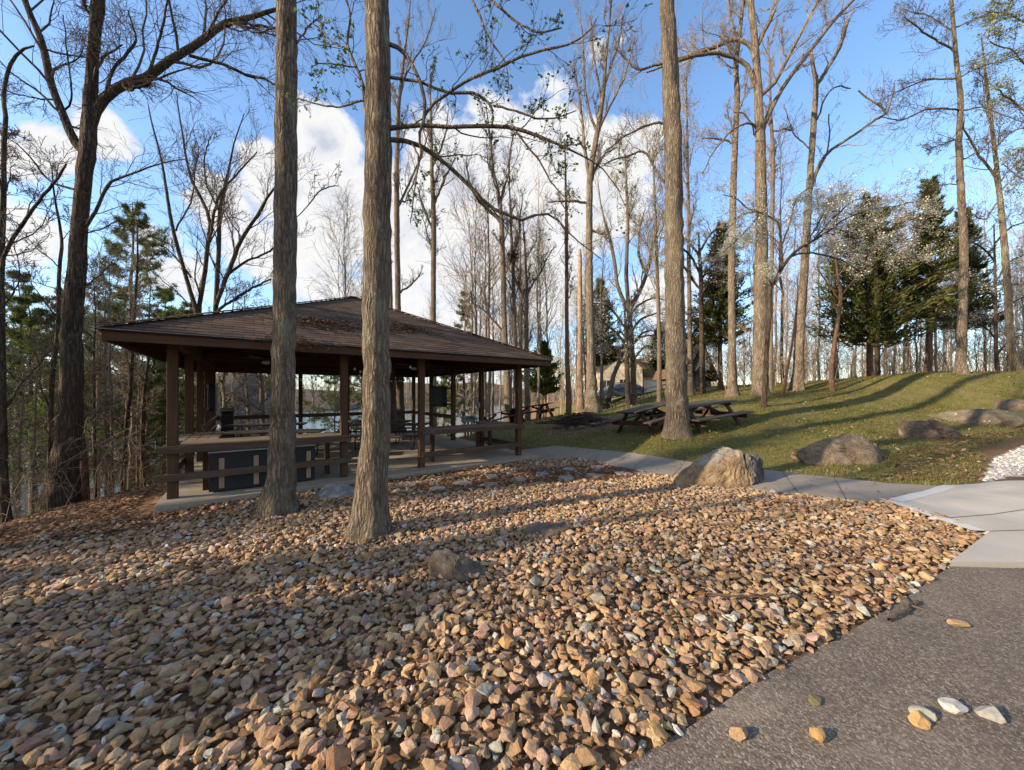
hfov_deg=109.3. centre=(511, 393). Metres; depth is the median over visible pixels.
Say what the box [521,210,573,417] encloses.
bare tree
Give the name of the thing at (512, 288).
bare tree
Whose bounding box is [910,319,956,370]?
bare tree
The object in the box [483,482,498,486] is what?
flagstone
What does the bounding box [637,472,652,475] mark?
flagstone
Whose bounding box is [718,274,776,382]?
bare tree
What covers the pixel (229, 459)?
serving cabinet
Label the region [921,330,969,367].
bare tree
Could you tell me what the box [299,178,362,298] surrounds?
bare tree
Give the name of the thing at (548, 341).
bare tree
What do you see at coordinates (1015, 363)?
bare tree
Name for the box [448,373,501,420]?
bare tree
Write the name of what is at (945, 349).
bare tree
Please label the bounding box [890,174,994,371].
cedar tree
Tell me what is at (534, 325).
bare tree
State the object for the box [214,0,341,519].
bare tree
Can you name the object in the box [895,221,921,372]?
bare tree
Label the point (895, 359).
bare tree
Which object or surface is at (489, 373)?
bare tree
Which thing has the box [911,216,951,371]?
bare tree
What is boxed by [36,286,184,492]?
pine tree
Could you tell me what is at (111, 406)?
sapling
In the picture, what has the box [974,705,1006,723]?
loose stone
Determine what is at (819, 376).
bare tree
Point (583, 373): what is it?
bare tree
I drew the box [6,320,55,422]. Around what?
cedar tree
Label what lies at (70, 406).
bare tree
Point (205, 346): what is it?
pavilion
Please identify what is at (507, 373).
bare tree
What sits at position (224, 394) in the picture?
bare tree
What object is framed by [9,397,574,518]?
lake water
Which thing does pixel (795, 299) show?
bare tree
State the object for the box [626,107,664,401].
budding tree
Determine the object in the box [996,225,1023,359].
bare tree
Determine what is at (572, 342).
bare tree
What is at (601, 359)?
bare tree
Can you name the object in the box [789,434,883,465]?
boulder
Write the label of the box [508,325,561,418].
bare tree
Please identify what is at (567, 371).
bare tree
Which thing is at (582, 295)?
bare tree
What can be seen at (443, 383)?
pine tree
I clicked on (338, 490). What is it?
rock
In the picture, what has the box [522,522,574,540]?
flat stone
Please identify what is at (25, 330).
pine tree
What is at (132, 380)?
pine tree
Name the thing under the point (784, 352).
bare tree
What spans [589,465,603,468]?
flagstone
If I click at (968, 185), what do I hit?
bare tree
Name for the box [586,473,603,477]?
flagstone
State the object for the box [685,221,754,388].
cedar tree
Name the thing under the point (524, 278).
bare tree
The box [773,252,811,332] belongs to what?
bare tree
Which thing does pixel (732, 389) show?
bare tree
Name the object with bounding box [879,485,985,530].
kerb strip
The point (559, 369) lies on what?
bare tree
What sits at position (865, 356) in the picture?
bare tree
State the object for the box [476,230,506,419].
bare tree
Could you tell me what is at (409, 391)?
evergreens
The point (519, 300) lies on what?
bare tree
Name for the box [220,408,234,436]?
litter bin
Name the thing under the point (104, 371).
sapling
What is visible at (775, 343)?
bare tree
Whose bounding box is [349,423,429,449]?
metal frame table
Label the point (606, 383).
window
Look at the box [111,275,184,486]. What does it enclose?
bare tree
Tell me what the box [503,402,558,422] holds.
picnic table
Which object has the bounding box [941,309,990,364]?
bare tree
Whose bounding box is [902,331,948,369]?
bare tree
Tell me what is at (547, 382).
cedar tree
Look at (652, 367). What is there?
cedar tree
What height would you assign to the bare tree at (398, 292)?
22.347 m
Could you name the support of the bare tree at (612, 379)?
on the ground at (154, 496)
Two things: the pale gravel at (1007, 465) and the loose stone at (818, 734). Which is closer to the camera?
the loose stone at (818, 734)
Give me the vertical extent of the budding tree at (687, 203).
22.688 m
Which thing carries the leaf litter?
on the ground at (154, 496)
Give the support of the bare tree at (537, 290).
on the ground at (154, 496)
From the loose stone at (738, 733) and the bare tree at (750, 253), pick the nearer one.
the loose stone at (738, 733)
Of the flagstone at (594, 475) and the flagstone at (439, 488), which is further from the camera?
the flagstone at (594, 475)
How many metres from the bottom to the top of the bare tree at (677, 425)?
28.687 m
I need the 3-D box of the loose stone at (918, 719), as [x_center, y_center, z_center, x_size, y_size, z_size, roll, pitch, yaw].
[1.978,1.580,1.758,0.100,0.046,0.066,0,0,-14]
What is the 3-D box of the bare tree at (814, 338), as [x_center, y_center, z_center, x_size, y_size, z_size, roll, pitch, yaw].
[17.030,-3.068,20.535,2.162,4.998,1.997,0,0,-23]
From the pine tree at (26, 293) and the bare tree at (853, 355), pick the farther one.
the bare tree at (853, 355)
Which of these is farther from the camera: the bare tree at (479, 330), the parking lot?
the bare tree at (479, 330)
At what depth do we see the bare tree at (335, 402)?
18.59 m
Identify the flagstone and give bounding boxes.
[399,481,414,487]
[429,486,445,490]
[454,480,471,485]
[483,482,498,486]
[486,474,496,478]
[511,477,526,481]
[536,471,548,476]
[558,475,573,481]
[563,467,575,471]
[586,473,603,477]
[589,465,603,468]
[615,471,631,475]
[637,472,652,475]
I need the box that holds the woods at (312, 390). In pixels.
[296,324,1015,405]
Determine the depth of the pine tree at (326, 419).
18.60 m
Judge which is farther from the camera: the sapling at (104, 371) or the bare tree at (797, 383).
the bare tree at (797, 383)
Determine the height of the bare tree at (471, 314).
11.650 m
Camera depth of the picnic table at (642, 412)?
11.33 m
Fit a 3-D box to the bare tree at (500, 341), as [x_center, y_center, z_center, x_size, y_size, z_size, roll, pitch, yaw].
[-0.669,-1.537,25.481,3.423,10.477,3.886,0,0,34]
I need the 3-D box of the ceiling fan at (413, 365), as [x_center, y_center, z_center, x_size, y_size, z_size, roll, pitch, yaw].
[-3.362,-1.095,12.504,1.296,0.610,1.232,0,0,3]
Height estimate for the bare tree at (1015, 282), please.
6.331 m
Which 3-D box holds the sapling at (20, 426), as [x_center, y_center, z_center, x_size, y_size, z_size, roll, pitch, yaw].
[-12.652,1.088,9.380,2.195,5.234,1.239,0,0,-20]
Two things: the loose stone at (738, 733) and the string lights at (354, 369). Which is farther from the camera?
the string lights at (354, 369)
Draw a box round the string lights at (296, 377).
[221,370,407,379]
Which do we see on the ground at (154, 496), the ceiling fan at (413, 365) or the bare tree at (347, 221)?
the bare tree at (347, 221)
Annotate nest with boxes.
[505,249,520,265]
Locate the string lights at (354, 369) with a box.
[349,362,409,381]
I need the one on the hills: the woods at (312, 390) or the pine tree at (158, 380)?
the woods at (312, 390)
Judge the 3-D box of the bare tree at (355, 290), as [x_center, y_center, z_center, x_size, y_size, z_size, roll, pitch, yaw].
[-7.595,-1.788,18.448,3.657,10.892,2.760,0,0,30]
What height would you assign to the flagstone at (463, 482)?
0.074 m
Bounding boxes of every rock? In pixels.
[312,483,353,499]
[428,550,488,581]
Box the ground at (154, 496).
[0,372,1023,769]
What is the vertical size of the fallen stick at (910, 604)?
0.055 m
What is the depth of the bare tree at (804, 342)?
25.76 m
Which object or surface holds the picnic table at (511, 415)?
on the ground at (154, 496)
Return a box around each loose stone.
[729,726,747,741]
[808,694,821,705]
[809,727,825,742]
[908,705,936,721]
[908,710,930,729]
[937,697,968,714]
[947,619,970,626]
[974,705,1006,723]
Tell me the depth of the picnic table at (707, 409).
10.93 m
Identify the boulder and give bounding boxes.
[672,446,764,488]
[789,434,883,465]
[896,419,959,439]
[927,409,1023,427]
[992,399,1023,412]
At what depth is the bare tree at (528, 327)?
23.13 m
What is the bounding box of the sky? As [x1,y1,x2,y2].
[0,0,1023,391]
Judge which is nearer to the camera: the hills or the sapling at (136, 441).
the sapling at (136, 441)
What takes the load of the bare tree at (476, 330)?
on the ground at (154, 496)
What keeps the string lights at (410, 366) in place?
hanging from the pavilion
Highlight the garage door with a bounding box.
[644,381,656,391]
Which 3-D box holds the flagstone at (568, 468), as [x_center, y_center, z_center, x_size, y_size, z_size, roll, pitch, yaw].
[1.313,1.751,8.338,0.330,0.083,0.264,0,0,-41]
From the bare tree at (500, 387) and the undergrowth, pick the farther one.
the bare tree at (500, 387)
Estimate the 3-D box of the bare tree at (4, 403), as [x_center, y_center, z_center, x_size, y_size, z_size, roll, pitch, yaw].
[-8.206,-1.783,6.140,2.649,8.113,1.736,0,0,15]
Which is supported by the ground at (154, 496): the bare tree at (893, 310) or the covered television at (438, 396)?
the bare tree at (893, 310)
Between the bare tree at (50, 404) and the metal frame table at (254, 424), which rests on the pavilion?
the metal frame table at (254, 424)
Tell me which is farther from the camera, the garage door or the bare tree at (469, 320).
the garage door
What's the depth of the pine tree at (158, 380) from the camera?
13.29 m
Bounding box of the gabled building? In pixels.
[653,338,717,388]
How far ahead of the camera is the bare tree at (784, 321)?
40.16 m
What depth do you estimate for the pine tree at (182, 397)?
17.57 m
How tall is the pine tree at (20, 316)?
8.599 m
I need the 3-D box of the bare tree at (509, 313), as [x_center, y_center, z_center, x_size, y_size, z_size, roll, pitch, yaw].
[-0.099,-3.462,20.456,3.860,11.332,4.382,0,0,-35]
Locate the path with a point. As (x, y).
(866, 491)
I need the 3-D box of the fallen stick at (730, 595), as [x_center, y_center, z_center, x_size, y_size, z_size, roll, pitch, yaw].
[1.769,1.503,2.696,0.633,0.042,0.050,0,0,-4]
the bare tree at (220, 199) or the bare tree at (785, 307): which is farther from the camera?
the bare tree at (785, 307)
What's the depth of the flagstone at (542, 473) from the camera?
7.91 m
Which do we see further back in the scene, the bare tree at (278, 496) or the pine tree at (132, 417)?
the pine tree at (132, 417)
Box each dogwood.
[573,275,664,405]
[641,313,724,391]
[645,207,754,393]
[694,151,933,407]
[784,181,947,376]
[925,183,1023,370]
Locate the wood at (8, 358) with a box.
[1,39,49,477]
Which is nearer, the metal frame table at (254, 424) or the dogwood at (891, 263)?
the metal frame table at (254, 424)
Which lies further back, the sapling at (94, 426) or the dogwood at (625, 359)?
the dogwood at (625, 359)
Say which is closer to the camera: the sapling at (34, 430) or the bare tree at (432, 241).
the sapling at (34, 430)
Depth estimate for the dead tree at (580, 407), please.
18.39 m
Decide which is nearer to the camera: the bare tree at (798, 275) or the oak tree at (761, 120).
the oak tree at (761, 120)
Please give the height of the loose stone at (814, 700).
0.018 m
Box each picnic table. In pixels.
[474,408,528,422]
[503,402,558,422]
[605,401,695,434]
[649,399,753,434]
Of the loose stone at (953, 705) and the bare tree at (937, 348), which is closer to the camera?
the loose stone at (953, 705)
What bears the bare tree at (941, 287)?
on the ground at (154, 496)
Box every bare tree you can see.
[0,0,391,513]
[0,45,108,522]
[5,145,115,465]
[53,358,106,500]
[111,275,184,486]
[134,48,327,312]
[194,269,270,435]
[208,281,269,435]
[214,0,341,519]
[218,290,297,434]
[264,375,266,414]
[285,0,653,544]
[296,182,402,433]
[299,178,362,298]
[314,376,353,431]
[340,252,393,418]
[389,199,397,430]
[391,0,455,430]
[408,56,462,425]
[420,123,516,433]
[422,295,451,395]
[436,160,511,433]
[437,264,500,418]
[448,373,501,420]
[451,269,486,385]
[455,88,525,422]
[461,138,513,419]
[461,183,500,417]
[469,221,492,336]
[473,237,533,420]
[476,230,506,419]
[477,232,550,390]
[491,228,535,345]
[491,291,519,380]
[494,259,518,338]
[494,299,518,405]
[495,267,536,350]
[496,248,552,418]
[497,155,542,390]
[497,164,529,421]
[497,204,546,347]
[500,262,543,375]
[505,212,558,420]
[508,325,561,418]
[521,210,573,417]
[526,138,559,407]
[527,223,584,417]
[542,0,649,413]
[545,303,571,413]
[546,332,562,401]
[547,125,576,412]
[547,372,564,416]
[551,313,571,413]
[553,338,574,415]
[554,225,615,406]
[558,322,575,381]
[561,219,620,409]
[561,226,602,402]
[562,286,584,400]
[564,352,599,390]
[571,270,595,349]
[583,359,609,391]
[593,0,692,439]
[603,289,664,409]
[619,283,644,381]
[697,0,754,396]
[715,120,792,298]
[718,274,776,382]
[736,317,752,384]
[736,322,752,374]
[743,116,825,381]
[748,18,795,391]
[749,311,786,363]
[768,200,794,382]
[769,241,798,366]
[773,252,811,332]
[773,271,826,366]
[773,294,810,374]
[773,316,785,360]
[774,0,935,390]
[774,277,831,363]
[777,268,792,367]
[778,250,825,355]
[783,256,849,381]
[783,318,816,366]
[784,214,826,314]
[784,257,824,380]
[785,183,845,380]
[792,318,827,372]
[805,297,832,370]
[810,176,862,378]
[811,164,863,378]
[814,299,850,378]
[817,212,837,303]
[817,325,845,378]
[829,315,865,375]
[845,219,856,376]
[854,342,886,371]
[856,0,1023,373]
[881,337,911,371]
[888,212,932,372]
[892,231,909,372]
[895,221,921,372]
[895,290,953,371]
[897,212,946,371]
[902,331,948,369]
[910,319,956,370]
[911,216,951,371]
[919,315,954,369]
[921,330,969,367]
[924,276,985,358]
[928,6,1023,371]
[932,187,955,370]
[939,257,954,371]
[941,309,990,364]
[942,332,986,362]
[947,327,999,371]
[951,261,1022,370]
[953,168,999,370]
[968,294,1023,369]
[973,310,1019,367]
[977,264,1023,370]
[979,269,1023,361]
[982,299,1001,371]
[990,225,1023,363]
[994,143,1023,364]
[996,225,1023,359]
[999,250,1023,353]
[1000,285,1023,361]
[1011,254,1023,353]
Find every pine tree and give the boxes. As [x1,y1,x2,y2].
[5,268,58,498]
[6,291,101,512]
[7,286,102,486]
[11,200,195,484]
[19,298,166,495]
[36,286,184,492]
[43,220,151,497]
[47,216,182,489]
[84,222,184,491]
[87,352,195,488]
[143,284,195,468]
[147,301,227,470]
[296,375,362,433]
[425,375,466,436]
[446,290,487,435]
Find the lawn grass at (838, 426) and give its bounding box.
[456,370,1023,485]
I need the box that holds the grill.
[461,416,474,434]
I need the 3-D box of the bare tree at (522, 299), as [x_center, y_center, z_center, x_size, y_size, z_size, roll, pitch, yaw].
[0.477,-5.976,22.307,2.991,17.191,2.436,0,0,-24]
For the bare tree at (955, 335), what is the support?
on the ground at (154, 496)
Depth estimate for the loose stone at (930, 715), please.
1.79 m
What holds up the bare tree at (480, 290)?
on the ground at (154, 496)
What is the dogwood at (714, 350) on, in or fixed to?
on the ground at (154, 496)
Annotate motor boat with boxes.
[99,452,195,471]
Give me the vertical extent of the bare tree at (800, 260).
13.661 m
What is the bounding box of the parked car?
[597,382,644,399]
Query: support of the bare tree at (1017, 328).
on the ground at (154, 496)
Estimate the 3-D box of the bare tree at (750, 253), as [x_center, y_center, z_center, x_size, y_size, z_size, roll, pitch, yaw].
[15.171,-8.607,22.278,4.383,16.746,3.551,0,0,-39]
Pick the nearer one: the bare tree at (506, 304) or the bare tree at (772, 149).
the bare tree at (772, 149)
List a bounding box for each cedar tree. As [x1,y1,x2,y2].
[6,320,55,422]
[256,374,270,390]
[522,339,564,417]
[584,279,623,405]
[638,321,665,371]
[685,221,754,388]
[698,368,717,385]
[789,191,985,376]
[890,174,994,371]
[919,205,1019,330]
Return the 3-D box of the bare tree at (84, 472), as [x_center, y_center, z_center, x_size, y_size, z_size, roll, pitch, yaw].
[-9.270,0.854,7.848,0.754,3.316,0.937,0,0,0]
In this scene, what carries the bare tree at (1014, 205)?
on the ground at (154, 496)
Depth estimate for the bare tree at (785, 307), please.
43.51 m
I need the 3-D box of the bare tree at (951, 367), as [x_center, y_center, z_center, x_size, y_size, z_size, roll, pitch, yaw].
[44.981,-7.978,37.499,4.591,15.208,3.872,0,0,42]
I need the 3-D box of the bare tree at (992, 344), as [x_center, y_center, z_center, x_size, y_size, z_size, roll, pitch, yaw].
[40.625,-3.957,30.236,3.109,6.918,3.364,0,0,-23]
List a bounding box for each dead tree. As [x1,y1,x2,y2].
[576,249,584,412]
[808,222,881,391]
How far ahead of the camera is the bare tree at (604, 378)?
30.96 m
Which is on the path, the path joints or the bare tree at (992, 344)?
the path joints
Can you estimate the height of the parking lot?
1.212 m
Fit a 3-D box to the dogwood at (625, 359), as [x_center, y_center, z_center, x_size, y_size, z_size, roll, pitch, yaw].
[6.862,-2.995,21.779,6.937,7.706,3.543,0,0,0]
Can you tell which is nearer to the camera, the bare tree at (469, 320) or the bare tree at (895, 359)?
the bare tree at (469, 320)
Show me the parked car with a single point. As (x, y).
(619, 389)
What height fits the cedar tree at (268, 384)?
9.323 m
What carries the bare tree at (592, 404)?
on the ground at (154, 496)
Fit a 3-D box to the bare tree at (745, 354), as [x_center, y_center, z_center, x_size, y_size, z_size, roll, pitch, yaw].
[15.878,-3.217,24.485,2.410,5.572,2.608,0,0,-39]
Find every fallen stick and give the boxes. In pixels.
[93,637,249,670]
[671,572,730,581]
[708,593,789,598]
[886,585,939,621]
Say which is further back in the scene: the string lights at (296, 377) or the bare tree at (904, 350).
the bare tree at (904, 350)
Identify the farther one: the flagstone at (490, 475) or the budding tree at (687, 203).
the budding tree at (687, 203)
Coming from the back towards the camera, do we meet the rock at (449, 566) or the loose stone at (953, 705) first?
the rock at (449, 566)
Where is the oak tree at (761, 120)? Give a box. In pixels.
[610,0,873,395]
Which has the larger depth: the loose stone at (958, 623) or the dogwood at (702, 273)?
the dogwood at (702, 273)
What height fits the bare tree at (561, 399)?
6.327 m
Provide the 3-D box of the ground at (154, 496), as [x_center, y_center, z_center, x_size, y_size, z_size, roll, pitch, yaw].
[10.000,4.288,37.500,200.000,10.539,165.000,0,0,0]
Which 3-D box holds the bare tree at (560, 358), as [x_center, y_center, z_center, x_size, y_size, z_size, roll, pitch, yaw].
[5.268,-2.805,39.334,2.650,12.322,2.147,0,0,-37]
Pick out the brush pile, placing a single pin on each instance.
(580, 420)
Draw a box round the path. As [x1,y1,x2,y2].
[522,446,936,502]
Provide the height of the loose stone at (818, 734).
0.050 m
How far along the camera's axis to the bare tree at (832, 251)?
27.26 m
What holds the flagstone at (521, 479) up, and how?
on the ground at (154, 496)
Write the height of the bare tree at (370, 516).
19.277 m
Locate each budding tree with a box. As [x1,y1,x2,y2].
[581,139,664,404]
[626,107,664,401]
[651,2,710,395]
[959,0,1023,203]
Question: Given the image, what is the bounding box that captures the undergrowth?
[0,416,183,521]
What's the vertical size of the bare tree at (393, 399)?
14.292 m
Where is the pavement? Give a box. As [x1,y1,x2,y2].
[891,480,1023,567]
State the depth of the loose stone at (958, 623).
2.50 m
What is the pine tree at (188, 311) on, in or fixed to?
on the ground at (154, 496)
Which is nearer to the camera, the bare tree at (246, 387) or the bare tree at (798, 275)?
the bare tree at (246, 387)
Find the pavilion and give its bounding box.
[92,296,552,514]
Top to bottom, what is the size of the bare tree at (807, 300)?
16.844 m
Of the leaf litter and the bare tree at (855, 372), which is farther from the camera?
the bare tree at (855, 372)
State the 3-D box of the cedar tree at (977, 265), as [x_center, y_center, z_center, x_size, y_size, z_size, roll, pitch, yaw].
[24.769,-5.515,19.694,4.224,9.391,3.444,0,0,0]
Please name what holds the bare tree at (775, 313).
on the ground at (154, 496)
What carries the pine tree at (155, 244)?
on the ground at (154, 496)
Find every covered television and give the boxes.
[204,384,217,411]
[430,386,451,406]
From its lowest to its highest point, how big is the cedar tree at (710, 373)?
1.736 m
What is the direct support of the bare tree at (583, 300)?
on the ground at (154, 496)
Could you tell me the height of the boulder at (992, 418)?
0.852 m
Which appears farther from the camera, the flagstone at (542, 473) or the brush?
the brush
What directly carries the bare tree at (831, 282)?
on the ground at (154, 496)
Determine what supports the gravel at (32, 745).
on the ground at (154, 496)
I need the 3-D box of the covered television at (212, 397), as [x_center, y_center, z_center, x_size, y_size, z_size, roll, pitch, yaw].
[-8.464,0.130,10.233,0.180,0.800,1.945,0,0,-36]
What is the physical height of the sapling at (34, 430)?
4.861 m
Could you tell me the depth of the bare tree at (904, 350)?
31.19 m
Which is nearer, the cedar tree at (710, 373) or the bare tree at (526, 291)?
the bare tree at (526, 291)
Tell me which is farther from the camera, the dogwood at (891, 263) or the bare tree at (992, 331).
the bare tree at (992, 331)
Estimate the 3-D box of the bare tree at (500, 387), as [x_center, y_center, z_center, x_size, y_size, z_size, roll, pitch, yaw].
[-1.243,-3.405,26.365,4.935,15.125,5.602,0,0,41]
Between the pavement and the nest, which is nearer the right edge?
the pavement
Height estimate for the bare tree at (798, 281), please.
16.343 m
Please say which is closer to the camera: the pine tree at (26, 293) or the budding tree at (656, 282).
the pine tree at (26, 293)
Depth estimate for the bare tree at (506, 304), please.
24.02 m
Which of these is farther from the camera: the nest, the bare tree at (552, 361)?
the bare tree at (552, 361)
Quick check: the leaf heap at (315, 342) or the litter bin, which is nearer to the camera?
the leaf heap at (315, 342)
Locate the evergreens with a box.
[296,378,714,411]
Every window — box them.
[604,380,612,396]
[695,373,698,385]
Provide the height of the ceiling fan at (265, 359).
0.610 m
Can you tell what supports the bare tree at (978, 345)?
on the ground at (154, 496)
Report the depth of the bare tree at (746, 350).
42.59 m
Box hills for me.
[7,373,717,443]
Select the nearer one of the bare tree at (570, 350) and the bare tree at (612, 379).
the bare tree at (612, 379)
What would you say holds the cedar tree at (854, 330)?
on the ground at (154, 496)
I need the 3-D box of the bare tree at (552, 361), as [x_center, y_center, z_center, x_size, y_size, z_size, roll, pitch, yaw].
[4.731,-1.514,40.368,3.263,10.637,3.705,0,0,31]
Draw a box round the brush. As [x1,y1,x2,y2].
[705,308,1023,389]
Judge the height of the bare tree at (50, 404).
8.608 m
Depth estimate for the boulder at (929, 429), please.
9.53 m
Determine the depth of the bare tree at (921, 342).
19.93 m
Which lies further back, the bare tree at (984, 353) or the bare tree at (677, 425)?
the bare tree at (984, 353)
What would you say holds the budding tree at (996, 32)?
on the ground at (154, 496)
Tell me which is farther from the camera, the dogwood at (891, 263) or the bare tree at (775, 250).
the bare tree at (775, 250)
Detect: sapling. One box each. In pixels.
[6,332,57,513]
[6,337,57,516]
[12,284,149,497]
[82,259,136,495]
[85,246,142,493]
[89,353,162,486]
[772,277,810,394]
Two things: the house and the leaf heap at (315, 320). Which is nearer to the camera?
the leaf heap at (315, 320)
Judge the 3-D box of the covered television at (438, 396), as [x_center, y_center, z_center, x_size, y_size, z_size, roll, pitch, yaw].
[-2.791,0.130,14.164,0.180,0.800,1.695,0,0,-36]
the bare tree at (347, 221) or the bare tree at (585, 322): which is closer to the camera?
the bare tree at (347, 221)
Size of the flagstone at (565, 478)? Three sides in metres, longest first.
0.444 x 0.329 x 0.071 m
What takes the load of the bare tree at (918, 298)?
on the ground at (154, 496)
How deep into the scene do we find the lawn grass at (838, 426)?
10.77 m
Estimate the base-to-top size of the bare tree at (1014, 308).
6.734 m
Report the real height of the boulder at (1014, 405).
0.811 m
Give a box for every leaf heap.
[247,332,361,349]
[252,310,362,333]
[357,321,441,334]
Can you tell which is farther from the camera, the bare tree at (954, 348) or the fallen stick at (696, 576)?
the bare tree at (954, 348)
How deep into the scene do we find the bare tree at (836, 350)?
24.41 m
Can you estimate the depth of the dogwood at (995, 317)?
17.48 m
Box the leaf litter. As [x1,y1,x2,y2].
[0,370,1023,769]
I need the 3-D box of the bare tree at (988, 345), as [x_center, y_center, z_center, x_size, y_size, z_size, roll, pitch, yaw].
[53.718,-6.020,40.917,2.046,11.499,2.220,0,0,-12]
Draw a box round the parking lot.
[619,566,1023,769]
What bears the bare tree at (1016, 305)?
on the ground at (154, 496)
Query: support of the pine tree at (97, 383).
on the ground at (154, 496)
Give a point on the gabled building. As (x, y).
(697, 380)
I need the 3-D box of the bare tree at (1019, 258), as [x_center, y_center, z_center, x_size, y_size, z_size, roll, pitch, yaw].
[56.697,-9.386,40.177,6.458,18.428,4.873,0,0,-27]
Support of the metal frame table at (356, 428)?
on the pavilion
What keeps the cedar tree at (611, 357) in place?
on the ground at (154, 496)
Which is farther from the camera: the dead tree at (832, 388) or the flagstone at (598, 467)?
the dead tree at (832, 388)
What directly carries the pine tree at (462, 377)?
on the ground at (154, 496)
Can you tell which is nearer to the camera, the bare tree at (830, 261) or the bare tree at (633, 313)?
the bare tree at (830, 261)
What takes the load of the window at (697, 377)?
in the gabled building
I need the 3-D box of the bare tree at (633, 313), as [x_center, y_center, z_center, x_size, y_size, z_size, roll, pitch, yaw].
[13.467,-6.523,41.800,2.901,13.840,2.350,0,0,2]
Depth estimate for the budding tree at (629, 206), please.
23.95 m
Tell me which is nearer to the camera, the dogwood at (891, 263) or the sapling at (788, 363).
the sapling at (788, 363)
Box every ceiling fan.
[237,350,270,363]
[396,359,431,369]
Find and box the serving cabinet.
[208,444,315,491]
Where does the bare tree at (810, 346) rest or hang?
on the ground at (154, 496)
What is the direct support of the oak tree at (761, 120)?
on the ground at (154, 496)
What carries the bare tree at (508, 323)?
on the ground at (154, 496)
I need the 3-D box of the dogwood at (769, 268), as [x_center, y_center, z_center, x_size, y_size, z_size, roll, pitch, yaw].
[10.701,-3.911,13.248,7.617,8.967,3.734,0,0,20]
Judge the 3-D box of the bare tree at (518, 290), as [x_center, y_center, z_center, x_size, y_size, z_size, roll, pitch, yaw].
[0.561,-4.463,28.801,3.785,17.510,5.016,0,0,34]
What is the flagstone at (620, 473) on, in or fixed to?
on the ground at (154, 496)
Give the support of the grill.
on the ground at (154, 496)
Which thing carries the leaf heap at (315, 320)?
on the pavilion
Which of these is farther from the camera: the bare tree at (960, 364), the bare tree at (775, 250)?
the bare tree at (775, 250)
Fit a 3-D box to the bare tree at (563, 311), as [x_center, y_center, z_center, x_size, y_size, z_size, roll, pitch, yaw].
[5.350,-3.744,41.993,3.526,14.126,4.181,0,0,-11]
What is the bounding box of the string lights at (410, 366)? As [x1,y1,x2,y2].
[224,362,416,380]
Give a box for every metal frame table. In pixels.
[220,422,307,438]
[222,429,326,455]
[335,420,413,443]
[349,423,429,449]
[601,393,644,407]
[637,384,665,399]
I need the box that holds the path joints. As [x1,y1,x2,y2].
[577,450,1023,530]
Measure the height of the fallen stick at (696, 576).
0.028 m
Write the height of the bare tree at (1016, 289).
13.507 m
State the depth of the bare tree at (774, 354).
23.04 m
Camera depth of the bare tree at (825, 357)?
29.73 m
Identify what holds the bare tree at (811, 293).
on the ground at (154, 496)
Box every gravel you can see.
[0,457,983,769]
[981,445,1023,480]
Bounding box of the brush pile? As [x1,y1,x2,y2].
[534,412,610,429]
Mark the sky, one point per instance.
(337, 134)
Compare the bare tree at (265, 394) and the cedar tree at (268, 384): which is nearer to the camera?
the bare tree at (265, 394)
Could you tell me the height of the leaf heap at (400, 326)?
0.529 m
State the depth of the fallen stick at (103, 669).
2.12 m
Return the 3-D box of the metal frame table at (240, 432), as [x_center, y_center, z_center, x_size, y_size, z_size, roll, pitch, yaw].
[-6.250,1.381,9.550,2.400,0.782,1.620,0,0,-13]
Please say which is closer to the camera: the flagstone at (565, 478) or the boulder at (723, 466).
the boulder at (723, 466)
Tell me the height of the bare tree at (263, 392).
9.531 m
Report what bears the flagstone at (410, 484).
on the ground at (154, 496)
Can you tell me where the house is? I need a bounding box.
[583,347,656,398]
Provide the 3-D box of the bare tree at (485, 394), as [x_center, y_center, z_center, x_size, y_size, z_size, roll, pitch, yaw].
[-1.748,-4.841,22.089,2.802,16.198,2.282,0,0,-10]
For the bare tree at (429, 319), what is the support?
on the ground at (154, 496)
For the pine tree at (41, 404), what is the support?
on the ground at (154, 496)

